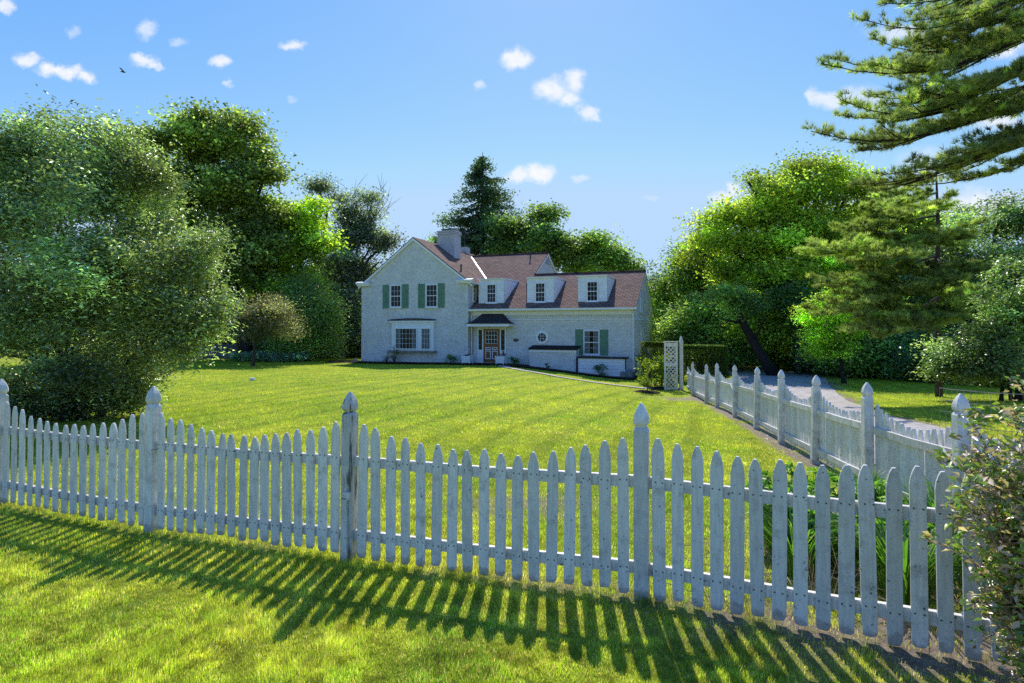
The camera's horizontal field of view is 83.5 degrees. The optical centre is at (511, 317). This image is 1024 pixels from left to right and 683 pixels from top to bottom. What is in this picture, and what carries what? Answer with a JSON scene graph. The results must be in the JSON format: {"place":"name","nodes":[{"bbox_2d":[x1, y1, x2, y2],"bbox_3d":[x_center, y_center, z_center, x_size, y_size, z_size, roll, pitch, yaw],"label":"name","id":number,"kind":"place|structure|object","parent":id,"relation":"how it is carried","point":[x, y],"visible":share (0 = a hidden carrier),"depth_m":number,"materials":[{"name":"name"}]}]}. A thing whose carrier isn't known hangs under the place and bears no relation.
{"place":"outdoors","nodes":[
{"label":"outdoors","id":0,"kind":"place"},
{"bbox_2d":[0,348,1022,682],"bbox_3d":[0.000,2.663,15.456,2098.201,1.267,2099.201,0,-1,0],"label":"ground","id":1,"kind":"structure","parent":0,"point":[914,658],"depth_m":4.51,"materials":[{"name":"green plant"}]},
{"bbox_2d":[0,83,248,423],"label":"willow tree","id":2,"kind":"object","parent":1,"relation":"on","point":[43,318],"visible":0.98,"depth_m":11.97,"materials":[{"name":"green plant"}]},
{"bbox_2d":[85,328,184,356],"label":"bush","id":3,"kind":"object","parent":1,"relation":"on","point":[133,339],"depth_m":44.60,"materials":[{"name":"green plant"}]},
{"bbox_2d":[140,286,235,353],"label":"bush","id":4,"kind":"object","parent":1,"relation":"on","point":[213,343],"visible":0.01,"depth_m":46.62,"materials":[{"name":"green plant"}]},
{"bbox_2d":[0,255,376,347],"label":"distant wood","id":5,"kind":"object","parent":1,"relation":"on","point":[144,336],"depth_m":63.03,"materials":[{"name":"green plant"}]},
{"bbox_2d":[87,95,307,355],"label":"maple tree","id":6,"kind":"object","parent":1,"relation":"on","point":[207,140],"visible":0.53,"depth_m":40.69,"materials":[{"name":"green plant"}]},
{"bbox_2d":[192,344,237,359],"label":"picket fence","id":7,"kind":"object","parent":1,"relation":"on","point":[235,347],"visible":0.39,"depth_m":41.99,"materials":[{"name":"grey paint"}]},
{"bbox_2d":[203,286,261,354],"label":"bush","id":8,"kind":"object","parent":1,"relation":"on","point":[227,341],"visible":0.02,"depth_m":46.65,"materials":[{"name":"green plant"}]},
{"bbox_2d":[221,350,260,360],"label":"hosta","id":9,"kind":"object","parent":1,"relation":"on","point":[235,356],"visible":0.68,"depth_m":39.60,"materials":[{"name":"green plant"}]},
{"bbox_2d":[247,349,277,361],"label":"hosta","id":10,"kind":"object","parent":1,"relation":"on","point":[261,355],"visible":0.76,"depth_m":39.58,"materials":[{"name":"green plant"}]},
{"bbox_2d":[215,290,314,365],"bbox_3d":[-15.107,0.689,34.507,6.487,4.700,4.138,0,-1,0],"label":"crabapple tree","id":11,"kind":"object","parent":1,"relation":"on","point":[256,328],"visible":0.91,"depth_m":34.14,"materials":[{"name":"green plant"}]},
{"bbox_2d":[219,334,325,357],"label":"bush","id":12,"kind":"object","parent":1,"relation":"on","point":[260,348],"visible":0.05,"depth_m":43.64,"materials":[{"name":"green plant"}]},
{"bbox_2d":[265,350,293,361],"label":"hosta","id":13,"kind":"object","parent":1,"relation":"on","point":[276,357],"visible":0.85,"depth_m":39.20,"materials":[{"name":"green plant"}]},
{"bbox_2d":[232,192,352,351],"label":"maple tree","id":14,"kind":"object","parent":1,"relation":"on","point":[315,242],"visible":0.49,"depth_m":42.81,"materials":[{"name":"green plant"}]},
{"bbox_2d":[280,351,314,361],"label":"hosta","id":15,"kind":"object","parent":1,"relation":"on","point":[296,356],"visible":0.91,"depth_m":39.57,"materials":[{"name":"green plant"}]},
{"bbox_2d":[249,264,354,361],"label":"weeping tree","id":16,"kind":"object","parent":1,"relation":"on","point":[312,297],"visible":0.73,"depth_m":40.48,"materials":[{"name":"green plant"}]},
{"bbox_2d":[305,324,360,357],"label":"bush","id":17,"kind":"object","parent":1,"relation":"on","point":[350,346],"visible":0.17,"depth_m":45.15,"materials":[{"name":"green plant"}]},
{"bbox_2d":[317,305,361,357],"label":"bush","id":18,"kind":"object","parent":1,"relation":"on","point":[356,335],"visible":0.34,"depth_m":45.84,"materials":[{"name":"green plant"}]},
{"bbox_2d":[325,360,354,362],"bbox_3d":[-11.713,3.054,39.700,2.505,0.149,2.250,0,-1,0],"label":"mulch ring","id":19,"kind":"object","parent":1,"relation":"on","point":[341,361],"visible":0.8,"depth_m":39.00,"materials":[{"name":"brown soil"}]},
{"bbox_2d":[296,169,408,327],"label":"dead topped tree","id":20,"kind":"object","parent":1,"relation":"on","point":[363,230],"visible":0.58,"depth_m":49.24,"materials":[{"name":"green plant"}]},
{"bbox_2d":[422,212,476,254],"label":"oak tree","id":21,"kind":"object","parent":1,"relation":"on","point":[442,224],"visible":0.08,"depth_m":65.47,"materials":[{"name":"green plant"}]},
{"bbox_2d":[431,152,527,254],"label":"spruce tree","id":22,"kind":"object","parent":1,"relation":"on","point":[484,195],"visible":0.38,"depth_m":64.13,"materials":[{"name":"green plant"}]},
{"bbox_2d":[356,361,640,378],"bbox_3d":[-1.644,3.181,35.805,19.493,0.628,2.672,0,-1,21],"label":"mulch bed","id":23,"kind":"object","parent":1,"relation":"on","point":[529,366],"visible":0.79,"depth_m":35.18,"materials":[{"name":"brown soil"}]},
{"bbox_2d":[390,345,399,361],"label":"rose bush","id":24,"kind":"object","parent":23,"relation":"on","point":[393,357],"visible":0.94,"depth_m":38.19,"materials":[{"name":"green plant"}]},
{"bbox_2d":[443,354,457,362],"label":"shrub","id":25,"kind":"object","parent":23,"relation":"on","point":[449,356],"visible":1,"depth_m":36.66,"materials":[{"name":"green plant"}]},
{"bbox_2d":[461,353,473,363],"bbox_3d":[-2.813,2.594,36.177,0.618,0.666,0.618,0,-1,20],"label":"planter","id":26,"kind":"object","parent":23,"relation":"on","point":[467,358],"visible":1,"depth_m":35.94,"materials":[{"name":"white paint"}]},
{"bbox_2d":[495,353,506,363],"bbox_3d":[-0.641,2.547,35.453,0.601,0.706,0.741,0,-1,20],"label":"planter","id":27,"kind":"object","parent":23,"relation":"on","point":[502,358],"visible":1,"depth_m":35.16,"materials":[{"name":"white paint"}]},
{"bbox_2d":[507,356,521,363],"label":"shrub","id":28,"kind":"object","parent":23,"relation":"on","point":[514,359],"visible":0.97,"depth_m":35.47,"materials":[{"name":"green plant"}]},
{"bbox_2d":[593,362,608,376],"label":"shrub","id":29,"kind":"object","parent":23,"relation":"on","point":[598,370],"visible":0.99,"depth_m":32.95,"materials":[{"name":"green plant"}]},
{"bbox_2d":[356,228,653,377],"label":"brick house","id":30,"kind":"structure","parent":1,"relation":"on","point":[446,295],"depth_m":37.34,"materials":[{"name":"white"}]},
{"bbox_2d":[389,285,401,307],"bbox_3d":[-7.876,-1.413,38.826,0.970,1.580,0.098,0,-1,20],"label":"window","id":31,"kind":"structure","parent":30,"relation":"in","point":[395,290],"depth_m":38.85,"materials":[{"name":"white paint"}]},
{"bbox_2d":[395,328,416,348],"bbox_3d":[-7.071,1.418,38.268,1.680,1.420,0.058,0,-1,20],"label":"window","id":32,"kind":"structure","parent":30,"relation":"in","point":[405,338],"depth_m":38.29,"materials":[{"name":"white paint"}]},
{"bbox_2d":[387,318,436,352],"bbox_3d":[-6.693,1.188,38.220,3.570,2.278,0.338,0,-1,20],"label":"bay window","id":33,"kind":"structure","parent":30,"relation":"in","point":[395,324],"depth_m":38.00,"materials":[{"name":"white paint"}]},
{"bbox_2d":[421,328,430,349],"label":"window","id":34,"kind":"structure","parent":30,"relation":"in","point":[425,332],"depth_m":37.77,"materials":[{"name":"white paint"}]},
{"bbox_2d":[425,284,437,307],"bbox_3d":[-5.311,-1.409,37.889,0.980,1.580,0.098,0,-1,20],"label":"window","id":35,"kind":"structure","parent":30,"relation":"in","point":[431,289],"depth_m":37.92,"materials":[{"name":"white paint"}]},
{"bbox_2d":[472,285,475,301],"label":"window","id":36,"kind":"structure","parent":30,"relation":"in","point":[474,286],"depth_m":37.97,"materials":[{"name":"white paint"}]},
{"bbox_2d":[485,284,496,303],"bbox_3d":[-1.347,-1.537,37.407,0.800,1.300,0.098,0,-1,20],"label":"window","id":37,"kind":"structure","parent":30,"relation":"in","point":[491,289],"depth_m":37.43,"materials":[{"name":"white paint"}]},
{"bbox_2d":[484,329,499,361],"bbox_3d":[-1.322,1.813,36.809,1.090,2.120,0.097,0,-1,20],"label":"door","id":38,"kind":"structure","parent":30,"relation":"in","point":[491,336],"depth_m":36.81,"materials":[{"name":"brown wood"}]},
{"bbox_2d":[534,282,545,302],"bbox_3d":[1.780,-1.557,36.269,0.800,1.300,0.098,0,-1,20],"label":"window","id":39,"kind":"structure","parent":30,"relation":"in","point":[540,288],"depth_m":36.29,"materials":[{"name":"white paint"}]},
{"bbox_2d":[536,331,547,343],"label":"round window","id":40,"kind":"structure","parent":30,"relation":"in","point":[541,337],"depth_m":35.65,"materials":[{"name":"white paint"}]},
{"bbox_2d":[582,330,600,355],"bbox_3d":[4.787,1.534,34.590,1.090,1.540,0.098,0,-1,20],"label":"window","id":41,"kind":"structure","parent":30,"relation":"in","point":[591,338],"depth_m":34.62,"materials":[{"name":"white paint"}]},
{"bbox_2d":[586,281,598,301],"bbox_3d":[4.915,-1.577,35.130,0.820,1.300,0.098,0,-1,20],"label":"window","id":42,"kind":"structure","parent":30,"relation":"in","point":[591,286],"depth_m":35.16,"materials":[{"name":"white paint"}]},
{"bbox_2d":[640,290,643,312],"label":"window","id":43,"kind":"structure","parent":30,"relation":"in","point":[641,294],"depth_m":36.61,"materials":[{"name":"white paint"}]},
{"bbox_2d":[0,379,1022,662],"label":"picket fence","id":44,"kind":"object","parent":1,"relation":"on","point":[346,533],"visible":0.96,"depth_m":4.19,"materials":[{"name":"white paint"}]},
{"bbox_2d":[475,198,588,272],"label":"oak tree","id":45,"kind":"object","parent":1,"relation":"on","point":[516,234],"visible":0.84,"depth_m":58.95,"materials":[{"name":"green plant"}]},
{"bbox_2d":[559,223,658,277],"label":"oak tree","id":46,"kind":"object","parent":1,"relation":"on","point":[601,251],"visible":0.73,"depth_m":60.74,"materials":[{"name":"green plant"}]},
{"bbox_2d":[635,353,650,373],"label":"shrub","id":47,"kind":"object","parent":1,"relation":"on","point":[640,360],"visible":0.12,"depth_m":34.04,"materials":[{"name":"green plant"}]},
{"bbox_2d":[633,390,659,393],"bbox_3d":[5.726,3.185,24.464,1.173,0.174,1.059,0,-1,17],"label":"mulch ring","id":48,"kind":"object","parent":1,"relation":"on","point":[648,391],"visible":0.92,"depth_m":24.19,"materials":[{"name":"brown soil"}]},
{"bbox_2d":[634,357,661,389],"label":"sapling tree","id":49,"kind":"object","parent":48,"relation":"on","point":[643,381],"visible":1,"depth_m":24.40,"materials":[{"name":"green plant"}]},
{"bbox_2d":[632,341,678,386],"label":"hedge","id":50,"kind":"object","parent":1,"relation":"on","point":[651,344],"visible":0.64,"depth_m":27.85,"materials":[{"name":"green plant"}]},
{"bbox_2d":[648,386,666,389],"bbox_3d":[6.910,3.285,26.549,1.354,0.129,1.199,0,-1,0],"label":"mulch ring","id":51,"kind":"object","parent":1,"relation":"on","point":[658,388],"visible":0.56,"depth_m":26.27,"materials":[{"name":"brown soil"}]},
{"bbox_2d":[652,352,674,386],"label":"sapling tree","id":52,"kind":"object","parent":51,"relation":"on","point":[660,367],"visible":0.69,"depth_m":26.38,"materials":[{"name":"green plant"}]},
{"bbox_2d":[646,268,674,289],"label":"distant tree","id":53,"kind":"object","parent":1,"relation":"on","point":[658,275],"visible":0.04,"depth_m":79.00,"materials":[{"name":"green plant"}]},
{"bbox_2d":[663,336,682,390],"bbox_3d":[7.287,2.091,26.032,0.895,2.520,0.430,0,-1,0],"label":"lattice screen","id":54,"kind":"object","parent":1,"relation":"on","point":[671,364],"visible":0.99,"depth_m":25.85,"materials":[{"name":"white paint"}]},
{"bbox_2d":[645,224,733,363],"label":"locust tree","id":55,"kind":"object","parent":1,"relation":"on","point":[657,298],"visible":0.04,"depth_m":45.47,"materials":[{"name":"green plant"}]},
{"bbox_2d":[650,287,730,367],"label":"bush","id":56,"kind":"object","parent":1,"relation":"on","point":[682,321],"visible":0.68,"depth_m":40.04,"materials":[{"name":"green plant"}]},
{"bbox_2d":[663,344,733,382],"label":"hedge","id":57,"kind":"object","parent":1,"relation":"on","point":[723,354],"visible":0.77,"depth_m":29.62,"materials":[{"name":"green plant"}]},
{"bbox_2d":[651,231,751,366],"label":"linden tree","id":58,"kind":"object","parent":1,"relation":"on","point":[688,272],"visible":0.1,"depth_m":43.77,"materials":[{"name":"green plant"}]},
{"bbox_2d":[685,307,778,369],"bbox_3d":[15.015,1.570,39.975,5.986,4.487,5.780,0,-1,0],"label":"bush","id":59,"kind":"object","parent":1,"relation":"on","point":[743,355],"visible":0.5,"depth_m":38.84,"materials":[{"name":"green plant"}]},
{"bbox_2d":[693,279,778,375],"bbox_3d":[13.817,0.791,34.837,5.216,6.189,3.412,0,-1,0],"label":"leaning tree","id":60,"kind":"object","parent":1,"relation":"on","point":[734,296],"visible":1,"depth_m":34.69,"materials":[{"name":"green plant"}]},
{"bbox_2d":[658,279,809,309],"bbox_3d":[13.151,-1.276,36.527,0.024,1.253,13.925,0,-1,-21],"label":"overhead wire","id":61,"kind":"object","parent":60,"relation":"attached to","point":[745,298],"visible":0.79,"depth_m":33.67,"materials":[{"name":"metal"}]},
{"bbox_2d":[745,461,814,549],"bbox_3d":[2.342,1.642,4.940,0.635,0.777,0.552,0,-1,0],"label":"leafy plant","id":62,"kind":"object","parent":1,"relation":"on","point":[767,480],"visible":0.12,"depth_m":4.92,"materials":[{"name":"green plant"}]},
{"bbox_2d":[755,346,812,369],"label":"bush","id":63,"kind":"object","parent":1,"relation":"on","point":[778,362],"visible":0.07,"depth_m":40.70,"materials":[{"name":"green plant"}]},
{"bbox_2d":[752,275,831,373],"bbox_3d":[17.617,0.538,35.979,4.637,6.330,3.592,0,-1,0],"label":"slender tree","id":64,"kind":"object","parent":1,"relation":"on","point":[795,289],"visible":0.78,"depth_m":35.77,"materials":[{"name":"green plant"}]},
{"bbox_2d":[667,141,921,372],"bbox_3d":[18.794,-3.579,38.170,16.430,14.963,8.251,0,-1,0],"label":"maple tree","id":65,"kind":"object","parent":1,"relation":"on","point":[776,219],"visible":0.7,"depth_m":36.95,"materials":[{"name":"green plant"}]},
{"bbox_2d":[745,504,858,581],"bbox_3d":[2.200,1.731,4.391,0.960,0.506,0.936,0,-1,18],"label":"grass clump","id":66,"kind":"object","parent":1,"relation":"on","point":[811,545],"visible":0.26,"depth_m":4.32,"materials":[{"name":"green plant"}]},
{"bbox_2d":[651,530,984,612],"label":"dry stems","id":67,"kind":"object","parent":1,"relation":"on","point":[814,582],"visible":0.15,"depth_m":4.09,"materials":[{"name":"green plant"}]},
{"bbox_2d":[786,330,851,375],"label":"bush","id":68,"kind":"object","parent":1,"relation":"on","point":[815,371],"depth_m":36.03,"materials":[{"name":"green plant"}]},
{"bbox_2d":[804,270,837,373],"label":"slender tree","id":69,"kind":"object","parent":1,"relation":"on","point":[807,371],"visible":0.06,"depth_m":36.76,"materials":[{"name":"green plant"}]},
{"bbox_2d":[788,467,857,513],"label":"leafy plant","id":70,"kind":"object","parent":1,"relation":"on","point":[831,477],"visible":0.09,"depth_m":5.24,"materials":[{"name":"green plant"}]},
{"bbox_2d":[776,311,914,378],"bbox_3d":[20.143,1.587,33.791,7.577,4.134,5.590,0,-1,0],"label":"bush","id":71,"kind":"object","parent":1,"relation":"on","point":[867,346],"visible":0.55,"depth_m":32.58,"materials":[{"name":"green plant"}]},
{"bbox_2d":[782,284,909,383],"bbox_3d":[16.830,0.725,29.059,5.618,5.494,3.872,0,-1,0],"label":"young tree","id":72,"kind":"object","parent":1,"relation":"on","point":[840,346],"visible":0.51,"depth_m":28.72,"materials":[{"name":"green plant"}]},
{"bbox_2d":[808,510,885,572],"bbox_3d":[2.536,1.750,4.509,0.604,0.524,0.583,0,-1,-25],"label":"leafy plant","id":73,"kind":"object","parent":1,"relation":"on","point":[833,516],"visible":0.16,"depth_m":4.41,"materials":[{"name":"green plant"}]},
{"bbox_2d":[816,292,880,377],"bbox_3d":[19.485,1.036,33.083,3.666,5.173,3.477,0,-1,0],"label":"slender tree","id":74,"kind":"object","parent":1,"relation":"on","point":[847,372],"depth_m":32.84,"materials":[{"name":"green plant"}]},
{"bbox_2d":[686,362,1015,512],"bbox_3d":[5.675,1.928,14.212,0.649,2.322,23.014,0,-1,12],"label":"picket fence","id":75,"kind":"object","parent":1,"relation":"on","point":[782,412],"visible":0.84,"depth_m":7.95,"materials":[{"name":"white paint"}]},
{"bbox_2d":[836,465,908,499],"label":"grass clump","id":76,"kind":"object","parent":1,"relation":"on","point":[875,477],"visible":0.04,"depth_m":6.26,"materials":[{"name":"green plant"}]},
{"bbox_2d":[854,476,907,519],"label":"leafy plant","id":77,"kind":"object","parent":1,"relation":"on","point":[878,493],"visible":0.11,"depth_m":5.28,"materials":[{"name":"green plant"}]},
{"bbox_2d":[793,171,998,396],"bbox_3d":[13.243,-1.392,19.939,7.506,9.321,6.106,0,-1,0],"label":"pine tree","id":78,"kind":"object","parent":1,"relation":"on","point":[870,289],"visible":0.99,"depth_m":19.30,"materials":[{"name":"green plant"}]},
{"bbox_2d":[850,328,944,377],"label":"bush","id":79,"kind":"object","parent":1,"relation":"on","point":[908,336],"visible":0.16,"depth_m":32.62,"materials":[{"name":"green plant"}]},
{"bbox_2d":[875,518,935,549],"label":"leafy plant","id":80,"kind":"object","parent":1,"relation":"on","point":[931,527],"visible":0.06,"depth_m":4.32,"materials":[{"name":"green plant"}]},
{"bbox_2d":[799,0,1023,192],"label":"pine tree","id":81,"kind":"object","parent":1,"relation":"on","point":[959,103],"visible":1,"depth_m":14.07,"materials":[{"name":"green plant"}]},
{"bbox_2d":[837,517,985,606],"bbox_3d":[2.755,1.706,4.022,1.070,0.523,0.924,0,-1,0],"label":"grass clump","id":82,"kind":"object","parent":1,"relation":"on","point":[881,560],"visible":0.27,"depth_m":3.94,"materials":[{"name":"green plant"}]},
{"bbox_2d":[845,191,985,334],"bbox_3d":[26.896,-2.321,39.925,14.132,12.429,7.398,0,-1,0],"label":"ash tree","id":83,"kind":"object","parent":1,"relation":"on","point":[931,221],"visible":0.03,"depth_m":38.40,"materials":[{"name":"green plant"}]},
{"bbox_2d":[872,325,977,383],"bbox_3d":[22.887,1.938,30.745,5.760,3.259,5.326,0,-1,0],"label":"bush","id":84,"kind":"object","parent":1,"relation":"on","point":[901,362],"visible":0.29,"depth_m":30.84,"materials":[{"name":"green plant"}]},
{"bbox_2d":[879,473,984,562],"bbox_3d":[3.578,1.690,4.766,1.122,0.627,1.054,0,-1,0],"label":"grass clump","id":85,"kind":"object","parent":1,"relation":"on","point":[931,494],"visible":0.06,"depth_m":4.91,"materials":[{"name":"green plant"}]},
{"bbox_2d":[875,188,1023,341],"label":"shade tree","id":86,"kind":"object","parent":1,"relation":"on","point":[1008,222],"visible":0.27,"depth_m":33.34,"materials":[{"name":"green plant"}]},
{"bbox_2d":[907,337,1006,385],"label":"bush","id":87,"kind":"object","parent":1,"relation":"on","point":[952,368],"visible":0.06,"depth_m":28.96,"materials":[{"name":"green plant"}]},
{"bbox_2d":[899,253,1023,400],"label":"lilac tree","id":88,"kind":"object","parent":1,"relation":"on","point":[995,355],"visible":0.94,"depth_m":20.38,"materials":[{"name":"green plant"}]},
{"bbox_2d":[952,530,987,607],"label":"leafy plant","id":89,"kind":"object","parent":1,"relation":"on","point":[958,560],"visible":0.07,"depth_m":3.91,"materials":[{"name":"green plant"}]},
{"bbox_2d":[917,375,1023,682],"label":"twiggy bush","id":90,"kind":"object","parent":1,"relation":"on","point":[1001,547],"visible":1,"depth_m":2.65,"materials":[{"name":"green plant"}]},
{"bbox_2d":[939,385,1023,434],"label":"rail fence","id":91,"kind":"object","parent":1,"relation":"on","point":[983,404],"visible":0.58,"depth_m":11.37,"materials":[{"name":"brown wood"}]},
{"bbox_2d":[973,338,1023,386],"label":"bush","id":92,"kind":"object","parent":1,"relation":"on","point":[1006,379],"visible":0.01,"depth_m":27.17,"materials":[{"name":"green plant"}]},
{"bbox_2d":[0,0,1023,278],"label":"sky","id":93,"kind":"structure","parent":0,"point":[630,114],"materials":[{"name":"blue"}]},
{"bbox_2d":[498,365,678,389],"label":"path","id":94,"kind":"structure","parent":0,"point":[566,377],"depth_m":28.71,"materials":[{"name":"concrete"}]},
{"bbox_2d":[686,366,1021,462],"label":"driveway","id":95,"kind":"structure","parent":0,"point":[799,385],"depth_m":25.61,"materials":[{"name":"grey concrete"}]}
]}

